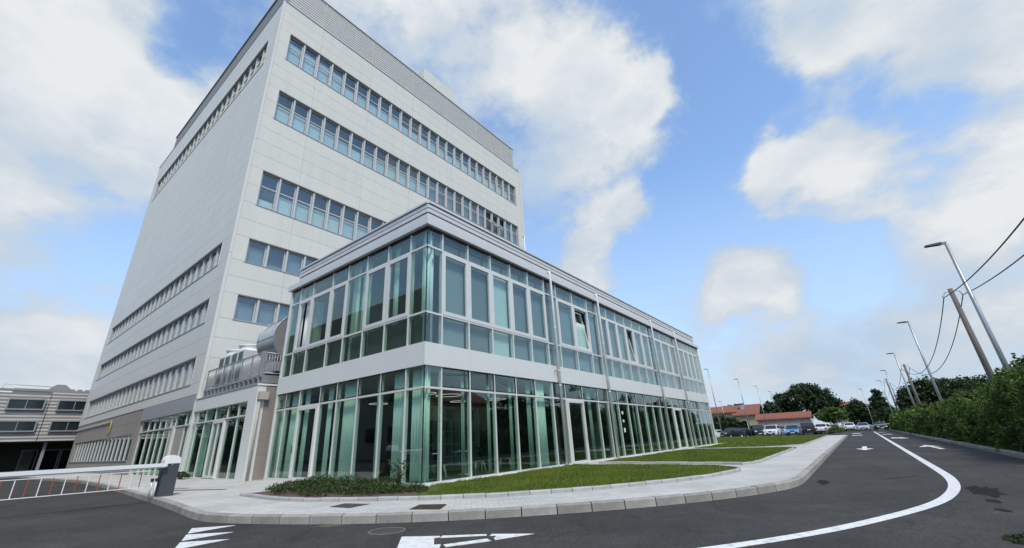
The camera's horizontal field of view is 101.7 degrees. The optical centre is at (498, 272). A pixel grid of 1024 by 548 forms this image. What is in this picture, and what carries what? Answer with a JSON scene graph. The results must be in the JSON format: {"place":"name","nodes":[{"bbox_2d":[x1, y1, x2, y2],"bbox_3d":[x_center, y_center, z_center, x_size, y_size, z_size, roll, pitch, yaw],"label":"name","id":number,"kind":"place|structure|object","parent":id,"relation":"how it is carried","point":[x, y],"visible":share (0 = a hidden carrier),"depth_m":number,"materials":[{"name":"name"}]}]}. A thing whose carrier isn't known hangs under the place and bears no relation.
{"place":"outdoors","nodes":[
{"label":"outdoors","id":0,"kind":"place"},
{"bbox_2d":[0,384,89,471],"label":"corrugated building","id":1,"kind":"structure","parent":0,"point":[38,427],"depth_m":43.33,"materials":[{"name":"grey paint"}]},
{"bbox_2d":[0,420,37,431],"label":"window","id":2,"kind":"structure","parent":1,"relation":"in","point":[5,425],"depth_m":41.55,"materials":[{"name":"grey glass"}]},
{"bbox_2d":[4,398,46,409],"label":"window","id":3,"kind":"structure","parent":1,"relation":"in","point":[12,403],"depth_m":42.29,"materials":[{"name":"black glass"}]},
{"bbox_2d":[15,450,38,471],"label":"door","id":4,"kind":"structure","parent":1,"relation":"in","point":[27,458],"depth_m":43.62,"materials":[{"name":"grey paint"}]},
{"bbox_2d":[34,449,60,470],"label":"door","id":5,"kind":"structure","parent":1,"relation":"in","point":[50,457],"depth_m":44.85,"materials":[{"name":"grey paint"}]},
{"bbox_2d":[47,420,79,431],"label":"window","id":6,"kind":"structure","parent":1,"relation":"in","point":[55,425],"depth_m":43.91,"materials":[{"name":"grey glass"}]},
{"bbox_2d":[56,449,70,468],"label":"door","id":7,"kind":"structure","parent":1,"relation":"in","point":[65,453],"depth_m":45.64,"materials":[{"name":"grey paint"}]},
{"bbox_2d":[55,400,85,410],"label":"window","id":8,"kind":"structure","parent":1,"relation":"in","point":[62,405],"depth_m":44.73,"materials":[{"name":"black glass"}]},
{"bbox_2d":[66,0,525,476],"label":"office tower","id":9,"kind":"structure","parent":0,"point":[311,131],"depth_m":32.75,"materials":[{"name":"paint"}]},
{"bbox_2d":[170,426,183,455],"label":"pillar","id":10,"kind":"structure","parent":9,"relation":"in","point":[175,447],"depth_m":21.90,"materials":[{"name":"metal"}]},
{"bbox_2d":[233,296,256,321],"bbox_3d":[-15.033,2.224,24.655,0.200,1.440,1.050,-19,-27,35],"label":"window","id":11,"kind":"structure","parent":9,"relation":"in","point":[243,312],"depth_m":24.70,"materials":[{"name":"blue glass"}]},
{"bbox_2d":[245,240,266,265],"bbox_3d":[-15.185,-1.136,26.008,0.200,1.510,1.050,-19,-27,35],"label":"window","id":12,"kind":"structure","parent":9,"relation":"in","point":[253,255],"depth_m":26.06,"materials":[{"name":"blue glass"}]},
{"bbox_2d":[256,301,276,324],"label":"window","id":13,"kind":"structure","parent":9,"relation":"in","point":[265,312],"depth_m":25.62,"materials":[{"name":"blue glass"}]},
{"bbox_2d":[257,173,278,209],"bbox_3d":[-15.372,-5.298,27.682,0.204,2.570,1.050,-19,-27,35],"label":"window","id":14,"kind":"structure","parent":9,"relation":"in","point":[260,202],"depth_m":27.60,"materials":[{"name":"blue glass"}]},
{"bbox_2d":[274,92,292,124],"bbox_3d":[-15.665,-11.767,30.287,0.204,2.530,1.050,-19,-27,35],"label":"window","id":15,"kind":"structure","parent":9,"relation":"in","point":[281,114],"depth_m":30.28,"materials":[{"name":"blue glass"}]},
{"bbox_2d":[276,181,295,216],"bbox_3d":[-14.613,-4.981,28.556,0.204,2.570,1.050,-19,-27,35],"label":"window","id":16,"kind":"structure","parent":9,"relation":"in","point":[284,205],"depth_m":28.52,"materials":[{"name":"blue glass"}]},
{"bbox_2d":[285,252,302,274],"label":"window","id":17,"kind":"structure","parent":9,"relation":"in","point":[293,262],"depth_m":27.87,"materials":[{"name":"blue glass"}]},
{"bbox_2d":[286,36,303,66],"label":"window","id":18,"kind":"structure","parent":9,"relation":"in","point":[293,53],"depth_m":32.48,"materials":[{"name":"blue glass"}]},
{"bbox_2d":[291,102,308,133],"bbox_3d":[-14.906,-11.450,31.160,0.204,2.530,1.050,-19,-27,35],"label":"window","id":19,"kind":"structure","parent":9,"relation":"in","point":[298,123],"depth_m":31.18,"materials":[{"name":"blue glass"}]},
{"bbox_2d":[294,188,312,222],"bbox_3d":[-13.854,-4.663,29.429,0.204,2.570,1.050,-19,-27,35],"label":"window","id":20,"kind":"structure","parent":9,"relation":"in","point":[301,211],"depth_m":29.40,"materials":[{"name":"blue glass"}]},
{"bbox_2d":[302,47,317,75],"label":"window","id":21,"kind":"structure","parent":9,"relation":"in","point":[309,63],"depth_m":33.37,"materials":[{"name":"blue glass"}]},
{"bbox_2d":[307,111,323,140],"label":"window","id":22,"kind":"structure","parent":9,"relation":"in","point":[314,132],"depth_m":32.05,"materials":[{"name":"blue glass"}]},
{"bbox_2d":[311,194,327,228],"bbox_3d":[-13.095,-4.346,30.303,0.204,2.570,1.050,-19,-27,35],"label":"window","id":23,"kind":"structure","parent":9,"relation":"in","point":[318,218],"depth_m":30.28,"materials":[{"name":"blue glass"}]},
{"bbox_2d":[317,57,330,84],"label":"window","id":24,"kind":"structure","parent":9,"relation":"in","point":[323,71],"depth_m":34.24,"materials":[{"name":"blue glass"}]},
{"bbox_2d":[323,119,337,148],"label":"window","id":25,"kind":"structure","parent":9,"relation":"in","point":[328,139],"depth_m":32.93,"materials":[{"name":"blue glass"}]},
{"bbox_2d":[327,201,342,233],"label":"window","id":26,"kind":"structure","parent":9,"relation":"in","point":[333,223],"depth_m":31.17,"materials":[{"name":"blue glass"}]},
{"bbox_2d":[331,66,343,93],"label":"window","id":27,"kind":"structure","parent":9,"relation":"in","point":[336,81],"depth_m":35.13,"materials":[{"name":"blue glass"}]},
{"bbox_2d":[337,127,350,155],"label":"window","id":28,"kind":"structure","parent":9,"relation":"in","point":[342,147],"depth_m":33.81,"materials":[{"name":"blue glass"}]},
{"bbox_2d":[342,207,355,239],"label":"window","id":29,"kind":"structure","parent":9,"relation":"in","point":[347,231],"depth_m":32.05,"materials":[{"name":"blue glass"}]},
{"bbox_2d":[363,142,374,168],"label":"window","id":30,"kind":"structure","parent":9,"relation":"in","point":[368,160],"depth_m":35.57,"materials":[{"name":"blue glass"}]},
{"bbox_2d":[376,148,386,174],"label":"window","id":31,"kind":"structure","parent":9,"relation":"in","point":[379,165],"depth_m":36.47,"materials":[{"name":"blue glass"}]},
{"bbox_2d":[438,183,444,206],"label":"window","id":32,"kind":"structure","parent":9,"relation":"in","point":[441,191],"depth_m":41.84,"materials":[{"name":"blue glass"}]},
{"bbox_2d":[16,435,847,523],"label":"pavement","id":33,"kind":"structure","parent":0,"point":[799,465],"depth_m":8.15,"materials":[{"name":"concrete"}]},
{"bbox_2d":[0,454,180,500],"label":"parking barrier","id":34,"kind":"object","parent":33,"relation":"on","point":[165,480],"visible":1,"depth_m":10.92,"materials":[{"name":"white metal"}]},
{"bbox_2d":[182,383,277,480],"bbox_3d":[-11.313,7.762,20.057,7.390,3.670,4.060,-19,-27,35],"label":"entrance annex","id":35,"kind":"object","parent":33,"relation":"on","point":[257,401],"visible":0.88,"depth_m":17.59,"materials":[{"name":"paint"}]},
{"bbox_2d":[202,419,225,478],"bbox_3d":[-12.652,7.848,18.538,1.340,2.390,0.120,-19,-27,35],"label":"door","id":36,"kind":"structure","parent":35,"relation":"in","point":[223,421],"depth_m":18.55,"materials":[{"name":"metal"}]},
{"bbox_2d":[214,349,238,387],"bbox_3d":[-13.978,5.366,21.965,1.450,2.400,1.140,-19,-27,35],"label":"cooling unit","id":37,"kind":"object","parent":35,"relation":"on","point":[226,360],"visible":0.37,"depth_m":21.71,"materials":[{"name":"grey metal"}]},
{"bbox_2d":[202,351,282,397],"bbox_3d":[-12.062,5.038,19.974,6.480,1.360,1.470,-19,-27,35],"label":"terrace railing","id":38,"kind":"object","parent":35,"relation":"on","point":[260,377],"visible":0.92,"depth_m":18.77,"materials":[{"name":"metal"}]},
{"bbox_2d":[227,344,260,385],"bbox_3d":[-12.702,4.926,21.017,1.450,2.400,1.140,-19,-27,35],"label":"cooling unit","id":39,"kind":"object","parent":35,"relation":"on","point":[246,350],"visible":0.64,"depth_m":20.68,"materials":[{"name":"grey metal"}]},
{"bbox_2d":[256,317,287,383],"bbox_3d":[-9.724,3.803,19.779,1.822,3.229,2.749,-19,-27,35],"label":"air duct","id":40,"kind":"object","parent":35,"relation":"on","point":[271,337],"visible":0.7,"depth_m":18.78,"materials":[{"name":"metal"}]},
{"bbox_2d":[254,488,417,497],"bbox_3d":[-3.786,5.359,10.072,5.100,0.100,2.450,-19,-27,35],"label":"planting bed","id":41,"kind":"object","parent":33,"relation":"on","point":[291,494],"visible":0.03,"depth_m":9.40,"materials":[{"name":"soil"}]},
{"bbox_2d":[263,479,320,492],"bbox_3d":[-5.543,5.797,11.360,1.307,0.321,1.590,-19,-27,35],"label":"shrub","id":42,"kind":"object","parent":41,"relation":"on","point":[290,482],"visible":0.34,"depth_m":11.09,"materials":[{"name":"green plant"}]},
{"bbox_2d":[270,479,328,494],"bbox_3d":[-4.873,5.454,10.603,1.614,0.336,1.512,1,-22,-9],"label":"shrub","id":43,"kind":"object","parent":41,"relation":"on","point":[300,486],"visible":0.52,"depth_m":10.31,"materials":[{"name":"green plant"}]},
{"bbox_2d":[294,474,338,489],"bbox_3d":[-4.966,5.781,11.497,1.468,0.404,1.252,-19,-27,35],"label":"shrub","id":44,"kind":"object","parent":41,"relation":"on","point":[327,478],"visible":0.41,"depth_m":11.34,"materials":[{"name":"green plant"}]},
{"bbox_2d":[295,481,358,496],"bbox_3d":[-3.960,5.199,10.039,1.501,0.309,1.716,-19,-27,35],"label":"shrub","id":45,"kind":"object","parent":41,"relation":"on","point":[334,488],"visible":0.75,"depth_m":9.80,"materials":[{"name":"green plant"}]},
{"bbox_2d":[320,474,373,489],"bbox_3d":[-3.901,5.455,10.802,1.451,0.400,1.396,-19,-27,35],"label":"shrub","id":46,"kind":"object","parent":41,"relation":"on","point":[354,481],"visible":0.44,"depth_m":10.65,"materials":[{"name":"green plant"}]},
{"bbox_2d":[336,481,397,496],"bbox_3d":[-2.981,5.018,9.694,1.500,0.305,1.484,-19,-27,35],"label":"shrub","id":47,"kind":"object","parent":41,"relation":"on","point":[362,490],"visible":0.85,"depth_m":9.42,"materials":[{"name":"green plant"}]},
{"bbox_2d":[356,476,397,488],"bbox_3d":[-3.012,5.266,10.384,1.368,0.364,1.207,-19,-27,35],"label":"shrub","id":48,"kind":"object","parent":41,"relation":"on","point":[382,479],"visible":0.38,"depth_m":10.31,"materials":[{"name":"green plant"}]},
{"bbox_2d":[387,458,407,483],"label":"climbing sprig","id":49,"kind":"object","parent":41,"relation":"on","point":[398,471],"visible":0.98,"depth_m":10.38,"materials":[{"name":"green plant"}]},
{"bbox_2d":[376,482,428,493],"bbox_3d":[-2.186,4.980,9.623,1.230,0.256,1.216,-19,-27,35],"label":"shrub","id":50,"kind":"object","parent":41,"relation":"on","point":[410,487],"visible":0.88,"depth_m":9.43,"materials":[{"name":"green plant"}]},
{"bbox_2d":[409,504,446,509],"bbox_3d":[-1.234,4.162,7.363,0.599,0.044,0.574,-6,-22,9],"label":"drain grate","id":51,"kind":"object","parent":33,"relation":"on","point":[429,506],"visible":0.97,"depth_m":7.31,"materials":[{"name":"metal"}]},
{"bbox_2d":[263,201,717,484],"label":"glass building","id":52,"kind":"structure","parent":33,"relation":"on","point":[405,314],"depth_m":16.56,"materials":[{"name":"glass"}]},
{"bbox_2d":[288,405,318,480],"bbox_3d":[-6.937,6.052,14.815,1.448,2.460,0.182,-19,-27,35],"label":"door","id":53,"kind":"structure","parent":52,"relation":"in","point":[299,410],"depth_m":14.92,"materials":[{"name":"metal"}]},
{"bbox_2d":[293,297,324,351],"bbox_3d":[-7.923,2.243,17.490,1.018,2.140,0.630,-19,-27,35],"label":"window frame","id":54,"kind":"structure","parent":52,"relation":"in","point":[319,307],"depth_m":17.37,"materials":[{"name":"metal"}]},
{"bbox_2d":[306,288,331,347],"bbox_3d":[-7.103,1.828,16.550,1.448,2.140,0.080,-19,-27,35],"label":"window frame","id":55,"kind":"structure","parent":52,"relation":"in","point":[330,290],"depth_m":16.67,"materials":[{"name":"metal"}]},
{"bbox_2d":[326,281,347,341],"bbox_3d":[-6.097,1.481,15.803,1.048,2.140,0.080,-19,-27,35],"label":"window frame","id":56,"kind":"structure","parent":52,"relation":"in","point":[329,338],"depth_m":15.86,"materials":[{"name":"metal"}]},
{"bbox_2d":[363,264,386,329],"bbox_3d":[-4.252,0.845,14.431,1.178,2.140,0.080,-19,-27,35],"label":"window frame","id":57,"kind":"structure","parent":52,"relation":"in","point":[365,326],"depth_m":14.48,"materials":[{"name":"metal"}]},
{"bbox_2d":[385,253,409,322],"bbox_3d":[-3.313,0.521,13.732,1.148,2.140,0.080,-19,-27,35],"label":"window frame","id":58,"kind":"structure","parent":52,"relation":"in","point":[387,319],"depth_m":13.77,"materials":[{"name":"metal"}]},
{"bbox_2d":[429,406,479,472],"bbox_3d":[-1.829,6.666,16.793,0.302,2.370,2.804,-19,-27,35],"label":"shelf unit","id":59,"kind":"object","parent":52,"relation":"on","point":[474,422],"visible":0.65,"depth_m":16.69,"materials":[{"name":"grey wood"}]},
{"bbox_2d":[443,252,468,320],"bbox_3d":[-1.441,0.484,13.850,0.080,2.140,1.168,-19,-27,35],"label":"window frame","id":60,"kind":"structure","parent":52,"relation":"in","point":[466,317],"depth_m":13.86,"materials":[{"name":"metal"}]},
{"bbox_2d":[469,263,491,326],"bbox_3d":[-0.669,0.807,14.739,0.080,2.140,1.168,-19,-27,35],"label":"window frame","id":61,"kind":"structure","parent":52,"relation":"in","point":[489,324],"depth_m":14.82,"materials":[{"name":"metal"}]},
{"bbox_2d":[491,272,512,332],"bbox_3d":[0.096,1.127,15.620,0.080,2.140,1.148,-19,-27,35],"label":"window frame","id":62,"kind":"structure","parent":52,"relation":"in","point":[510,329],"depth_m":15.70,"materials":[{"name":"metal"}]},
{"bbox_2d":[511,280,530,336],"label":"window frame","id":63,"kind":"structure","parent":52,"relation":"in","point":[528,334],"depth_m":16.59,"materials":[{"name":"metal"}]},
{"bbox_2d":[528,287,547,341],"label":"window frame","id":64,"kind":"structure","parent":52,"relation":"in","point":[530,289],"depth_m":17.49,"materials":[{"name":"metal"}]},
{"bbox_2d":[556,298,576,348],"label":"window frame","id":65,"kind":"structure","parent":52,"relation":"in","point":[562,302],"depth_m":19.22,"materials":[{"name":"metal"}]},
{"bbox_2d":[566,399,590,463],"bbox_3d":[3.309,6.601,17.330,0.184,2.460,1.418,-19,-27,35],"label":"door","id":66,"kind":"structure","parent":52,"relation":"in","point":[586,438],"depth_m":17.45,"materials":[{"name":"metal"}]},
{"bbox_2d":[568,305,591,352],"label":"window frame","id":67,"kind":"structure","parent":52,"relation":"in","point":[589,349],"depth_m":20.36,"materials":[{"name":"metal"}]},
{"bbox_2d":[597,315,611,358],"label":"window frame","id":68,"kind":"structure","parent":52,"relation":"in","point":[609,356],"depth_m":21.99,"materials":[{"name":"metal"}]},
{"bbox_2d":[607,319,620,360],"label":"window frame","id":69,"kind":"structure","parent":52,"relation":"in","point":[609,321],"depth_m":22.87,"materials":[{"name":"metal"}]},
{"bbox_2d":[621,327,637,364],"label":"window frame","id":70,"kind":"structure","parent":52,"relation":"in","point":[635,356],"depth_m":24.62,"materials":[{"name":"metal"}]},
{"bbox_2d":[673,408,688,448],"bbox_3d":[11.894,10.191,27.214,0.184,2.460,1.548,-19,-27,35],"label":"door","id":71,"kind":"structure","parent":52,"relation":"in","point":[680,411],"depth_m":27.43,"materials":[{"name":"metal"}]},
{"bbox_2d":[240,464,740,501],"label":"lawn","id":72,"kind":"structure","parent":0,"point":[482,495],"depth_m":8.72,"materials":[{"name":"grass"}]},
{"bbox_2d":[0,430,1023,547],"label":"road","id":73,"kind":"structure","parent":0,"point":[962,518],"depth_m":6.53,"materials":[{"name":"grey asphalt"}]},
{"bbox_2d":[175,539,227,547],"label":"give way triangle","id":74,"kind":"object","parent":73,"relation":"on","point":[187,544],"visible":1,"depth_m":5.91,"materials":[{"name":"paint"}]},
{"bbox_2d":[182,532,230,540],"bbox_3d":[-4.638,4.103,6.516,0.520,0.004,0.690,-19,-27,35],"label":"give way triangle","id":75,"kind":"object","parent":73,"relation":"on","point":[191,536],"visible":1,"depth_m":6.44,"materials":[{"name":"paint"}]},
{"bbox_2d":[367,527,405,534],"bbox_3d":[-1.662,3.839,6.190,0.560,0.008,0.560,-19,-27,35],"label":"manhole cover","id":76,"kind":"object","parent":73,"relation":"on","point":[385,530],"visible":1,"depth_m":6.16,"materials":[{"name":"metal"}]},
{"bbox_2d":[397,534,529,547],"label":"stencil mark","id":77,"kind":"object","parent":73,"relation":"on","point":[416,542],"visible":1,"depth_m":5.39,"materials":[{"name":"paint"}]},
{"bbox_2d":[720,428,743,436],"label":"parked car","id":78,"kind":"object","parent":73,"relation":"on","point":[731,432],"visible":0.83,"depth_m":63.37,"materials":[{"name":"black paint"}]},
{"bbox_2d":[763,425,781,435],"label":"parked car","id":79,"kind":"object","parent":73,"relation":"on","point":[772,429],"visible":0.89,"depth_m":60.05,"materials":[{"name":"white paint"}]},
{"bbox_2d":[784,425,801,435],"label":"parked car","id":80,"kind":"object","parent":73,"relation":"on","point":[791,429],"visible":0.94,"depth_m":58.91,"materials":[{"name":"blue paint"}]},
{"bbox_2d":[799,422,816,434],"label":"parked car","id":81,"kind":"object","parent":73,"relation":"on","point":[807,427],"visible":0.84,"depth_m":61.83,"materials":[{"name":"black paint"}]},
{"bbox_2d":[701,432,960,547],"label":"lane line","id":82,"kind":"object","parent":73,"relation":"on","point":[952,490],"visible":1,"depth_m":5.61,"materials":[{"name":"paint"}]},
{"bbox_2d":[965,485,1007,497],"bbox_3d":[8.467,3.809,7.251,0.440,0.005,1.830,-20,-28,37],"label":"damp stain","id":83,"kind":"object","parent":73,"relation":"on","point":[991,492],"visible":1,"depth_m":7.23,"materials":[{"name":"asphalt"}]},
{"bbox_2d":[1001,532,1023,543],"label":"weed tuft","id":84,"kind":"object","parent":73,"relation":"on","point":[1018,536],"visible":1,"depth_m":4.28,"materials":[{"name":"green plant"}]},
{"bbox_2d":[0,0,1023,424],"label":"sky","id":85,"kind":"structure","parent":0,"point":[768,182],"materials":[{"name":"blue"}]},
{"bbox_2d":[416,463,737,495],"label":"grass","id":86,"kind":"structure","parent":0,"point":[549,477],"depth_m":10.81,"materials":[{"name":"green plant"}]},
{"bbox_2d":[598,446,795,464],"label":"grass","id":87,"kind":"structure","parent":0,"point":[742,454],"depth_m":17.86,"materials":[{"name":"green plant"}]},
{"bbox_2d":[710,406,736,421],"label":"house","id":88,"kind":"structure","parent":0,"point":[728,411],"depth_m":99.44,"materials":[{"name":"tile"}]},
{"bbox_2d":[690,435,827,448],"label":"lawn","id":89,"kind":"structure","parent":0,"point":[796,444],"depth_m":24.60,"materials":[{"name":"plant"}]},
{"bbox_2d":[839,424,889,430],"bbox_3d":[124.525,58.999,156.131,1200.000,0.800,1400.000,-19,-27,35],"label":"ground","id":90,"kind":"structure","parent":0,"point":[871,428],"depth_m":91.65,"materials":[{"name":"grey asphalt"}]},
{"bbox_2d":[712,413,740,423],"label":"tree","id":91,"kind":"object","parent":90,"relation":"on","point":[723,419],"visible":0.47,"depth_m":87.02,"materials":[{"name":"green plant"}]},
{"bbox_2d":[713,421,745,431],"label":"garden hedge","id":92,"kind":"object","parent":90,"relation":"on","point":[738,424],"visible":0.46,"depth_m":84.80,"materials":[{"name":"green plant"}]},
{"bbox_2d":[732,403,761,429],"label":"house","id":93,"kind":"structure","parent":90,"relation":"on","point":[752,410],"depth_m":95.23,"materials":[{"name":"ceramic"}]},
{"bbox_2d":[759,400,780,413],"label":"tree","id":94,"kind":"object","parent":90,"relation":"on","point":[769,407],"visible":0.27,"depth_m":95.51,"materials":[{"name":"green plant"}]},
{"bbox_2d":[755,411,813,433],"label":"shed","id":95,"kind":"structure","parent":90,"relation":"on","point":[788,418],"depth_m":84.80,"materials":[{"name":"ceramic"}]},
{"bbox_2d":[772,382,845,423],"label":"tree","id":96,"kind":"object","parent":90,"relation":"on","point":[807,396],"visible":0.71,"depth_m":95.18,"materials":[{"name":"green plant"}]},
{"bbox_2d":[815,407,849,423],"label":"tree","id":97,"kind":"object","parent":90,"relation":"on","point":[834,415],"visible":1,"depth_m":78.75,"materials":[{"name":"green plant"}]},
{"bbox_2d":[843,397,878,429],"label":"tree","id":98,"kind":"object","parent":90,"relation":"on","point":[857,411],"visible":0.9,"depth_m":85.66,"materials":[{"name":"green plant"}]},
{"bbox_2d":[868,389,895,427],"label":"conifer tree","id":99,"kind":"object","parent":90,"relation":"on","point":[877,399],"visible":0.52,"depth_m":97.58,"materials":[{"name":"green plant"}]},
{"bbox_2d":[874,406,896,424],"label":"tree","id":100,"kind":"object","parent":90,"relation":"on","point":[883,413],"visible":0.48,"depth_m":76.45,"materials":[{"name":"green plant"}]},
{"bbox_2d":[893,375,951,412],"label":"tree","id":101,"kind":"object","parent":90,"relation":"on","point":[924,388],"visible":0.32,"depth_m":52.08,"materials":[{"name":"green plant"}]},
{"bbox_2d":[892,430,1023,458],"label":"hedge verge","id":102,"kind":"structure","parent":90,"relation":"on","point":[1011,453],"depth_m":17.05,"materials":[{"name":"grey concrete"}]},
{"bbox_2d":[897,321,942,402],"bbox_3d":[30.720,7.527,29.958,0.751,8.185,0.240,-19,-27,35],"label":"lamp post","id":103,"kind":"object","parent":102,"relation":"on","point":[929,371],"visible":0.76,"depth_m":30.16,"materials":[{"name":"metal"}]},
{"bbox_2d":[888,353,1023,452],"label":"hedge","id":104,"kind":"object","parent":102,"relation":"on","point":[994,416],"visible":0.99,"depth_m":17.25,"materials":[{"name":"green plant"}]},
{"bbox_2d":[942,288,994,384],"bbox_3d":[20.781,3.870,17.807,0.720,6.730,0.238,-19,-27,35],"label":"utility pole","id":105,"kind":"object","parent":102,"relation":"on","point":[978,349],"visible":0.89,"depth_m":18.19,"materials":[{"name":"grey wood"}]},
{"bbox_2d":[944,218,1023,297],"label":"cable","id":106,"kind":"object","parent":105,"relation":"attached to","point":[1007,238],"visible":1,"depth_m":12.38,"materials":[{"name":"black plastic"}]},
{"bbox_2d":[924,241,1013,380],"bbox_3d":[18.799,2.556,16.229,0.751,8.155,0.240,-19,-27,35],"label":"lamp post","id":107,"kind":"object","parent":102,"relation":"on","point":[997,348],"visible":0.87,"depth_m":16.45,"materials":[{"name":"metal"}]},
{"bbox_2d":[932,373,988,401],"bbox_3d":[44.518,12.248,39.169,4.902,5.206,4.518,-19,-27,35],"label":"tree","id":108,"kind":"object","parent":90,"relation":"on","point":[953,384],"visible":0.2,"depth_m":39.81,"materials":[{"name":"green plant"}]},
{"bbox_2d":[955,371,1013,395],"bbox_3d":[41.573,10.362,33.882,6.245,5.003,4.278,-38,-41,55],"label":"tree","id":109,"kind":"object","parent":90,"relation":"on","point":[968,387],"visible":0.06,"depth_m":35.36,"materials":[{"name":"green plant"}]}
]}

